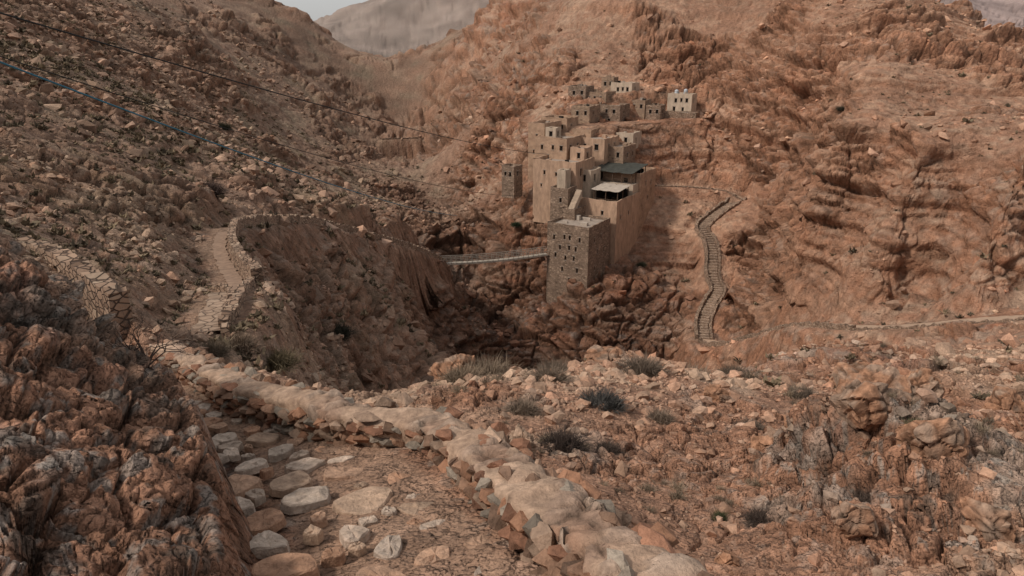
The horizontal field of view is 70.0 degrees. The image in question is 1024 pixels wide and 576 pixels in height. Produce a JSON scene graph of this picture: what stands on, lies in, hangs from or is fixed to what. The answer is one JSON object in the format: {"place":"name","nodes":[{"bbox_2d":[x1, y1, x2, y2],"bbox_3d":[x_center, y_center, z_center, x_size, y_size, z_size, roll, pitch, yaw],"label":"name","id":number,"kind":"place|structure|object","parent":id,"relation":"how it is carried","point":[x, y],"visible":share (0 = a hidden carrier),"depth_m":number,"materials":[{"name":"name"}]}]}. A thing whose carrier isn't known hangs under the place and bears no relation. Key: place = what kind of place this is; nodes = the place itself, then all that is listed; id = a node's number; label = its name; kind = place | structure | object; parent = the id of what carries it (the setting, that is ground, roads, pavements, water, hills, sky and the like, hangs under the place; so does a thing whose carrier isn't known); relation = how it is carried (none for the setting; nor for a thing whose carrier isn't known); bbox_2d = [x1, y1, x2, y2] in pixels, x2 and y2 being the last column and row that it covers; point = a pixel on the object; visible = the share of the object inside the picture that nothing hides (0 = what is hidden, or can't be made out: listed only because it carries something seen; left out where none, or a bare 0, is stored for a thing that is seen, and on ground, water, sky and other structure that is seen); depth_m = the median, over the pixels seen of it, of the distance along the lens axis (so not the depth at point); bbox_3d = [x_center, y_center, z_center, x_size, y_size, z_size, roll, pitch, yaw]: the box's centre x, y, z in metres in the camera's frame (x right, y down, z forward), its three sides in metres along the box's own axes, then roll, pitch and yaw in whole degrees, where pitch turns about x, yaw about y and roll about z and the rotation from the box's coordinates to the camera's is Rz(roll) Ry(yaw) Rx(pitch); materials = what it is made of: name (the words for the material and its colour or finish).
{"place":"outdoors","nodes":[
{"label":"outdoors","id":0,"kind":"place"},
{"bbox_2d":[0,61,456,215],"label":"power cable","id":1,"kind":"object","parent":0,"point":[19,69],"visible":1,"depth_m":48.42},
{"bbox_2d":[274,0,367,20],"label":"sky","id":2,"kind":"structure","parent":0,"point":[316,9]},
{"bbox_2d":[0,0,1023,575],"bbox_3d":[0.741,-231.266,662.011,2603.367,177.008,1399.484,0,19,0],"label":"canyon terrain","id":3,"kind":"structure","parent":0,"point":[110,462],"depth_m":109.19,"materials":[{"name":"brown stone"}]},
{"bbox_2d":[16,235,133,340],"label":"dry stone wall","id":4,"kind":"structure","parent":3,"relation":"on","point":[104,293],"depth_m":20.91,"materials":[{"name":"beige stone"}]},
{"bbox_2d":[90,304,203,389],"bbox_3d":[-4.558,0.844,8.900,1.421,1.112,1.431,0,19,0],"label":"leafless bush","id":5,"kind":"object","parent":3,"relation":"on","point":[139,346],"visible":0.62,"depth_m":8.99,"materials":[{"name":"brown plant"}]},
{"bbox_2d":[191,291,226,331],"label":"paved ramp","id":6,"kind":"structure","parent":3,"relation":"on","point":[210,312],"depth_m":31.47,"materials":[{"name":"stone"}]},
{"bbox_2d":[188,176,231,199],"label":"dry bush","id":7,"kind":"object","parent":3,"relation":"on","point":[218,189],"visible":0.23,"depth_m":75.69,"materials":[{"name":"brown plant"}]},
{"bbox_2d":[190,336,243,358],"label":"dry bush","id":8,"kind":"object","parent":3,"relation":"on","point":[217,349],"visible":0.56,"depth_m":22.91,"materials":[{"name":"plant"}]},
{"bbox_2d":[211,282,234,336],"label":"dry stone wall","id":9,"kind":"structure","parent":3,"relation":"on","point":[229,289],"depth_m":33.53,"materials":[{"name":"beige stone"}]},
{"bbox_2d":[212,232,242,288],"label":"stone footpath","id":10,"kind":"structure","parent":3,"relation":"on","point":[227,268],"depth_m":51.44,"materials":[{"name":"beige stone"}]},
{"bbox_2d":[216,120,238,131],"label":"dry bush","id":11,"kind":"object","parent":3,"relation":"on","point":[225,125],"visible":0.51,"depth_m":161.85,"materials":[{"name":"plant"}]},
{"bbox_2d":[218,260,255,331],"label":"dry stone wall","id":12,"kind":"structure","parent":3,"relation":"on","point":[237,300],"depth_m":32.97,"materials":[{"name":"beige stone"}]},
{"bbox_2d":[214,323,268,358],"bbox_3d":[-9.591,1.935,25.474,2.626,1.205,2.762,-11,22,-29],"label":"dry bush","id":13,"kind":"object","parent":3,"relation":"on","point":[246,344],"visible":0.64,"depth_m":25.52,"materials":[{"name":"brown plant"}]},
{"bbox_2d":[262,338,310,374],"bbox_3d":[-9.559,2.829,29.599,3.142,1.459,2.955,9,21,24],"label":"dry bush","id":14,"kind":"object","parent":3,"relation":"on","point":[281,358],"visible":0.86,"depth_m":29.36,"materials":[{"name":"green plant"}]},
{"bbox_2d":[227,214,441,284],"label":"dry stone wall","id":15,"kind":"structure","parent":3,"relation":"on","point":[236,225],"depth_m":69.03,"materials":[{"name":"beige stone"}]},
{"bbox_2d":[322,319,360,343],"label":"dry bush","id":16,"kind":"object","parent":3,"relation":"on","point":[341,329],"visible":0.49,"depth_m":64.58,"materials":[{"name":"plant"}]},
{"bbox_2d":[194,400,490,575],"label":"footpath paving stones","id":17,"kind":"object","parent":3,"relation":"on","point":[295,490],"visible":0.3,"depth_m":7.72,"materials":[{"name":"beige stone"}]},
{"bbox_2d":[374,399,409,407],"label":"coping rock","id":18,"kind":"object","parent":3,"relation":"on","point":[396,404],"visible":0.04,"depth_m":10.78,"materials":[{"name":"brown stone"}]},
{"bbox_2d":[382,137,417,139],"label":"dry stone wall","id":19,"kind":"structure","parent":3,"relation":"on","point":[399,138],"depth_m":283.65,"materials":[{"name":"brown stone"}]},
{"bbox_2d":[149,341,706,575],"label":"trail parapet wall","id":20,"kind":"structure","parent":3,"relation":"on","point":[582,529],"depth_m":7.25,"materials":[{"name":"beige stone"}]},
{"bbox_2d":[148,340,714,575],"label":"wall stones","id":21,"kind":"object","parent":20,"relation":"attached to","point":[538,547],"depth_m":8.52,"materials":[{"name":"brown stone"}]},
{"bbox_2d":[508,423,538,461],"bbox_3d":[0.109,1.944,8.936,0.387,0.601,0.343,-4,19,-12],"label":"coping rock","id":22,"kind":"object","parent":20,"relation":"on","point":[520,432],"visible":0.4,"depth_m":8.83,"materials":[{"name":"beige stone"}]},
{"bbox_2d":[615,507,631,526],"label":"coping rock","id":23,"kind":"object","parent":20,"relation":"on","point":[625,517],"visible":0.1,"depth_m":7.28,"materials":[{"name":"brown stone"}]},
{"bbox_2d":[427,353,475,380],"bbox_3d":[-1.806,2.663,22.724,1.380,1.414,1.287,-12,22,-31],"label":"boulder","id":24,"kind":"object","parent":3,"relation":"on","point":[435,367],"visible":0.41,"depth_m":22.32,"materials":[{"name":"beige stone"}]},
{"bbox_2d":[434,360,488,383],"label":"dry bush","id":25,"kind":"object","parent":3,"relation":"on","point":[455,375],"visible":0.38,"depth_m":21.02,"materials":[{"name":"brown plant"}]},
{"bbox_2d":[449,348,529,375],"bbox_3d":[-0.891,2.468,22.195,3.168,1.443,3.139,0,19,0],"label":"dry bush","id":26,"kind":"object","parent":3,"relation":"on","point":[492,368],"visible":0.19,"depth_m":22.23,"materials":[{"name":"beige plant"}]},
{"bbox_2d":[442,246,547,264],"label":"steel footbridge","id":27,"kind":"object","parent":3,"relation":"on","point":[501,259],"visible":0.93,"depth_m":147.74,"materials":[{"name":"grey metal"}]},
{"bbox_2d":[0,126,1023,575],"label":"loose stones","id":28,"kind":"object","parent":3,"relation":"on","point":[532,386],"visible":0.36,"depth_m":21.77,"materials":[{"name":"brown stone"}]},
{"bbox_2d":[0,0,1023,391],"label":"hillside boulders","id":29,"kind":"object","parent":3,"relation":"on","point":[90,128],"visible":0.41,"depth_m":135.73,"materials":[{"name":"brown stone"}]},
{"bbox_2d":[0,0,1023,399],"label":"hillside scrub","id":30,"kind":"object","parent":3,"relation":"on","point":[240,326],"visible":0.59,"depth_m":88.14,"materials":[{"name":"brown plant"}]},
{"bbox_2d":[0,56,507,195],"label":"power cable","id":31,"kind":"object","parent":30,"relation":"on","point":[204,121],"visible":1,"depth_m":47.75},
{"bbox_2d":[0,12,540,153],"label":"power cable","id":32,"kind":"object","parent":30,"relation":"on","point":[211,74],"visible":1,"depth_m":44.38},
{"bbox_2d":[511,220,521,227],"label":"dry bush","id":33,"kind":"object","parent":3,"relation":"on","point":[514,224],"visible":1,"depth_m":164.83,"materials":[{"name":"green plant"}]},
{"bbox_2d":[499,392,547,416],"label":"dry bush","id":34,"kind":"object","parent":3,"relation":"on","point":[522,408],"visible":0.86,"depth_m":15.70,"materials":[{"name":"brown plant"}]},
{"bbox_2d":[514,357,579,382],"bbox_3d":[0.986,2.358,19.801,1.937,0.884,1.919,0,19,0],"label":"dry bush","id":35,"kind":"object","parent":3,"relation":"on","point":[543,371],"visible":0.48,"depth_m":19.85,"materials":[{"name":"plant"}]},
{"bbox_2d":[531,356,567,370],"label":"dry bush","id":36,"kind":"object","parent":3,"relation":"on","point":[547,363],"visible":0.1,"depth_m":27.65,"materials":[{"name":"plant"}]},
{"bbox_2d":[548,427,576,450],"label":"leafless bush","id":37,"kind":"object","parent":3,"relation":"on","point":[560,441],"visible":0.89,"depth_m":13.14,"materials":[{"name":"black plant"}]},
{"bbox_2d":[532,421,598,455],"bbox_3d":[0.909,2.775,13.237,1.722,0.728,1.636,0,19,0],"label":"dry bush","id":38,"kind":"object","parent":3,"relation":"on","point":[565,439],"visible":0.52,"depth_m":13.28,"materials":[{"name":"brown plant"}]},
{"bbox_2d":[502,115,655,302],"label":"cliff monastery","id":39,"kind":"structure","parent":3,"relation":"on","point":[593,199],"depth_m":158.97,"materials":[{"name":"stone"}]},
{"bbox_2d":[568,84,593,98],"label":"hermitage house","id":40,"kind":"structure","parent":3,"relation":"on","point":[575,90],"depth_m":188.25,"materials":[{"name":"beige stone"}]},
{"bbox_2d":[571,104,599,123],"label":"hermitage house","id":41,"kind":"structure","parent":3,"relation":"on","point":[588,113],"depth_m":179.44,"materials":[{"name":"beige stone"}]},
{"bbox_2d":[584,385,617,407],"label":"leafless bush","id":42,"kind":"object","parent":3,"relation":"on","point":[604,396],"visible":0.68,"depth_m":16.98,"materials":[{"name":"brown plant"}]},
{"bbox_2d":[587,89,615,102],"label":"hermitage house","id":43,"kind":"structure","parent":3,"relation":"on","point":[602,94],"depth_m":186.78,"materials":[{"name":"beige stone"}]},
{"bbox_2d":[584,345,624,361],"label":"boulder","id":44,"kind":"object","parent":3,"relation":"on","point":[597,353],"visible":0.41,"depth_m":28.13,"materials":[{"name":"beige stone"}]},
{"bbox_2d":[570,382,639,419],"bbox_3d":[2.157,2.564,16.933,1.910,0.916,1.810,0,19,0],"label":"dry bush","id":45,"kind":"object","parent":3,"relation":"on","point":[615,405],"visible":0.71,"depth_m":16.93,"materials":[{"name":"plant"}]},
{"bbox_2d":[590,434,626,458],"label":"dry bush","id":46,"kind":"object","parent":3,"relation":"on","point":[611,447],"visible":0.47,"depth_m":13.75,"materials":[{"name":"brown plant"}]},
{"bbox_2d":[601,75,618,90],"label":"hermitage house","id":47,"kind":"structure","parent":3,"relation":"on","point":[607,81],"depth_m":192.96,"materials":[{"name":"beige stone"}]},
{"bbox_2d":[599,102,629,121],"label":"hermitage house","id":48,"kind":"structure","parent":3,"relation":"on","point":[619,113],"depth_m":183.37,"materials":[{"name":"beige stone"}]},
{"bbox_2d":[611,81,639,92],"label":"hermitage house","id":49,"kind":"structure","parent":3,"relation":"on","point":[621,87],"depth_m":191.21,"materials":[{"name":"paint"}]},
{"bbox_2d":[632,98,650,118],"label":"hermitage house","id":50,"kind":"structure","parent":3,"relation":"on","point":[640,106],"depth_m":187.99,"materials":[{"name":"beige stone"}]},
{"bbox_2d":[634,260,649,267],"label":"dry bush","id":51,"kind":"object","parent":3,"relation":"on","point":[642,264],"visible":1,"depth_m":156.61,"materials":[{"name":"plant"}]},
{"bbox_2d":[606,348,679,377],"bbox_3d":[4.352,2.599,24.060,2.644,1.229,2.777,0,19,0],"label":"dry bush","id":52,"kind":"object","parent":3,"relation":"on","point":[643,365],"visible":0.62,"depth_m":24.16,"materials":[{"name":"plant"}]},
{"bbox_2d":[645,103,665,119],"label":"hermitage house","id":53,"kind":"structure","parent":3,"relation":"on","point":[655,111],"depth_m":186.79,"materials":[{"name":"beige stone"}]},
{"bbox_2d":[640,405,677,424],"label":"dry bush","id":54,"kind":"object","parent":3,"relation":"on","point":[661,417],"visible":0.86,"depth_m":16.87,"materials":[{"name":"brown plant"}]},
{"bbox_2d":[667,92,696,111],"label":"hermitage house","id":55,"kind":"structure","parent":3,"relation":"on","point":[682,101],"depth_m":188.48,"materials":[{"name":"paint"}]},
{"bbox_2d":[664,110,699,117],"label":"retaining terrace","id":56,"kind":"structure","parent":3,"relation":"on","point":[678,114],"depth_m":186.40,"materials":[{"name":"stone"}]},
{"bbox_2d":[679,356,711,373],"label":"dry bush","id":57,"kind":"object","parent":3,"relation":"on","point":[704,369],"visible":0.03,"depth_m":30.11,"materials":[{"name":"beige plant"}]},
{"bbox_2d":[655,185,739,198],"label":"dry stone wall","id":58,"kind":"structure","parent":3,"relation":"on","point":[696,187],"depth_m":173.68,"materials":[{"name":"brown stone"}]},
{"bbox_2d":[694,194,736,338],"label":"dry stone wall","id":59,"kind":"structure","parent":3,"relation":"on","point":[707,295],"depth_m":155.30,"materials":[{"name":"stone"}]},
{"bbox_2d":[703,383,730,402],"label":"boulder","id":60,"kind":"object","parent":3,"relation":"on","point":[717,392],"visible":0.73,"depth_m":21.00,"materials":[{"name":"brown stone"}]},
{"bbox_2d":[709,508,729,520],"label":"dry bush","id":61,"kind":"object","parent":3,"relation":"on","point":[719,514],"visible":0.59,"depth_m":11.00,"materials":[{"name":"plant"}]},
{"bbox_2d":[698,198,743,338],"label":"stone staircase","id":62,"kind":"structure","parent":3,"relation":"on","point":[707,310],"depth_m":153.12,"materials":[{"name":"beige stone"}]},
{"bbox_2d":[714,550,739,566],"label":"boulder","id":63,"kind":"object","parent":3,"relation":"on","point":[726,557],"visible":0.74,"depth_m":9.01,"materials":[{"name":"brown stone"}]},
{"bbox_2d":[431,341,1023,512],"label":"dry grass tufts","id":64,"kind":"object","parent":3,"relation":"on","point":[679,487],"visible":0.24,"depth_m":12.14,"materials":[{"name":"brown plant"}]},
{"bbox_2d":[708,197,746,339],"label":"dry stone wall","id":65,"kind":"structure","parent":3,"relation":"on","point":[719,262],"depth_m":155.12,"materials":[{"name":"stone"}]},
{"bbox_2d":[712,360,754,374],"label":"dry bush","id":66,"kind":"object","parent":3,"relation":"on","point":[725,370],"visible":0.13,"depth_m":29.97,"materials":[{"name":"plant"}]},
{"bbox_2d":[732,413,771,430],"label":"dry bush","id":67,"kind":"object","parent":3,"relation":"on","point":[757,424],"visible":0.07,"depth_m":18.27,"materials":[{"name":"plant"}]},
{"bbox_2d":[735,504,776,527],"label":"dry bush","id":68,"kind":"object","parent":3,"relation":"on","point":[751,519],"visible":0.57,"depth_m":10.45,"materials":[{"name":"plant"}]},
{"bbox_2d":[743,505,774,522],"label":"leafless bush","id":69,"kind":"object","parent":3,"relation":"on","point":[762,514],"visible":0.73,"depth_m":10.37,"materials":[{"name":"brown plant"}]},
{"bbox_2d":[750,432,773,449],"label":"boulder","id":70,"kind":"object","parent":3,"relation":"on","point":[758,442],"visible":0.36,"depth_m":14.78,"materials":[{"name":"brown stone"}]},
{"bbox_2d":[697,321,855,346],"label":"dry stone wall","id":71,"kind":"structure","parent":3,"relation":"on","point":[824,325],"depth_m":114.71,"materials":[{"name":"brown stone"}]},
{"bbox_2d":[783,415,787,430],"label":"boulder","id":72,"kind":"object","parent":3,"relation":"on","point":[785,423],"visible":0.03,"depth_m":14.09,"materials":[{"name":"brown stone"}]},
{"bbox_2d":[780,380,826,400],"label":"dry bush","id":73,"kind":"object","parent":3,"relation":"on","point":[807,393],"visible":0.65,"depth_m":24.46,"materials":[{"name":"plant"}]},
{"bbox_2d":[835,105,844,110],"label":"dry bush","id":74,"kind":"object","parent":3,"relation":"on","point":[842,108],"visible":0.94,"depth_m":139.21,"materials":[{"name":"plant"}]},
{"bbox_2d":[831,500,878,538],"bbox_3d":[4.196,2.822,9.024,0.582,0.499,0.487,0,19,0],"label":"boulder","id":75,"kind":"object","parent":3,"relation":"on","point":[852,521],"visible":1,"depth_m":8.84,"materials":[{"name":"brown stone"}]},
{"bbox_2d":[851,485,872,501],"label":"dry bush","id":76,"kind":"object","parent":3,"relation":"on","point":[860,497],"visible":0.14,"depth_m":10.15,"materials":[{"name":"brown plant"}]},
{"bbox_2d":[855,486,870,502],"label":"leafless bush","id":77,"kind":"object","parent":3,"relation":"on","point":[863,494],"visible":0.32,"depth_m":10.11,"materials":[{"name":"brown plant"}]},
{"bbox_2d":[703,315,1023,342],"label":"dirt trail","id":78,"kind":"object","parent":3,"relation":"on","point":[968,319],"visible":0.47,"depth_m":93.58,"materials":[{"name":"brown soil"}]},
{"bbox_2d":[829,379,911,431],"bbox_3d":[5.982,1.857,12.057,1.344,0.844,1.039,0,19,0],"label":"boulder","id":79,"kind":"object","parent":3,"relation":"on","point":[856,404],"visible":0.82,"depth_m":11.74,"materials":[{"name":"brown stone"}]},
{"bbox_2d":[832,362,921,400],"bbox_3d":[14.042,4.217,27.943,3.228,2.644,2.714,0,19,0],"label":"boulder","id":80,"kind":"object","parent":3,"relation":"on","point":[890,376],"visible":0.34,"depth_m":27.62,"materials":[{"name":"brown stone"}]},
{"bbox_2d":[898,414,929,423],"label":"dry bush","id":81,"kind":"object","parent":3,"relation":"on","point":[910,419],"visible":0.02,"depth_m":11.45,"materials":[{"name":"plant"}]},
{"bbox_2d":[906,368,944,397],"bbox_3d":[15.508,3.925,27.860,1.631,1.946,1.650,13,23,34],"label":"boulder","id":82,"kind":"object","parent":3,"relation":"on","point":[922,378],"visible":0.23,"depth_m":27.43,"materials":[{"name":"brown stone"}]},
{"bbox_2d":[895,417,969,460],"bbox_3d":[6.198,2.232,10.792,0.981,1.017,0.898,0,19,0],"label":"boulder","id":83,"kind":"object","parent":3,"relation":"on","point":[937,438],"visible":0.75,"depth_m":10.40,"materials":[{"name":"brown stone"}]},
{"bbox_2d":[853,317,1023,330],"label":"dry stone wall","id":84,"kind":"structure","parent":3,"relation":"on","point":[934,324],"depth_m":94.14,"materials":[{"name":"brown stone"}]},
{"bbox_2d":[959,496,1015,542],"bbox_3d":[5.913,2.892,9.033,0.673,0.425,0.673,0,19,0],"label":"boulder","id":85,"kind":"object","parent":3,"relation":"on","point":[988,521],"visible":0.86,"depth_m":8.94,"materials":[{"name":"brown stone"}]},
{"bbox_2d":[981,384,1023,415],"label":"boulder","id":86,"kind":"object","parent":3,"relation":"on","point":[1004,397],"visible":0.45,"depth_m":26.62,"materials":[{"name":"brown stone"}]}
]}

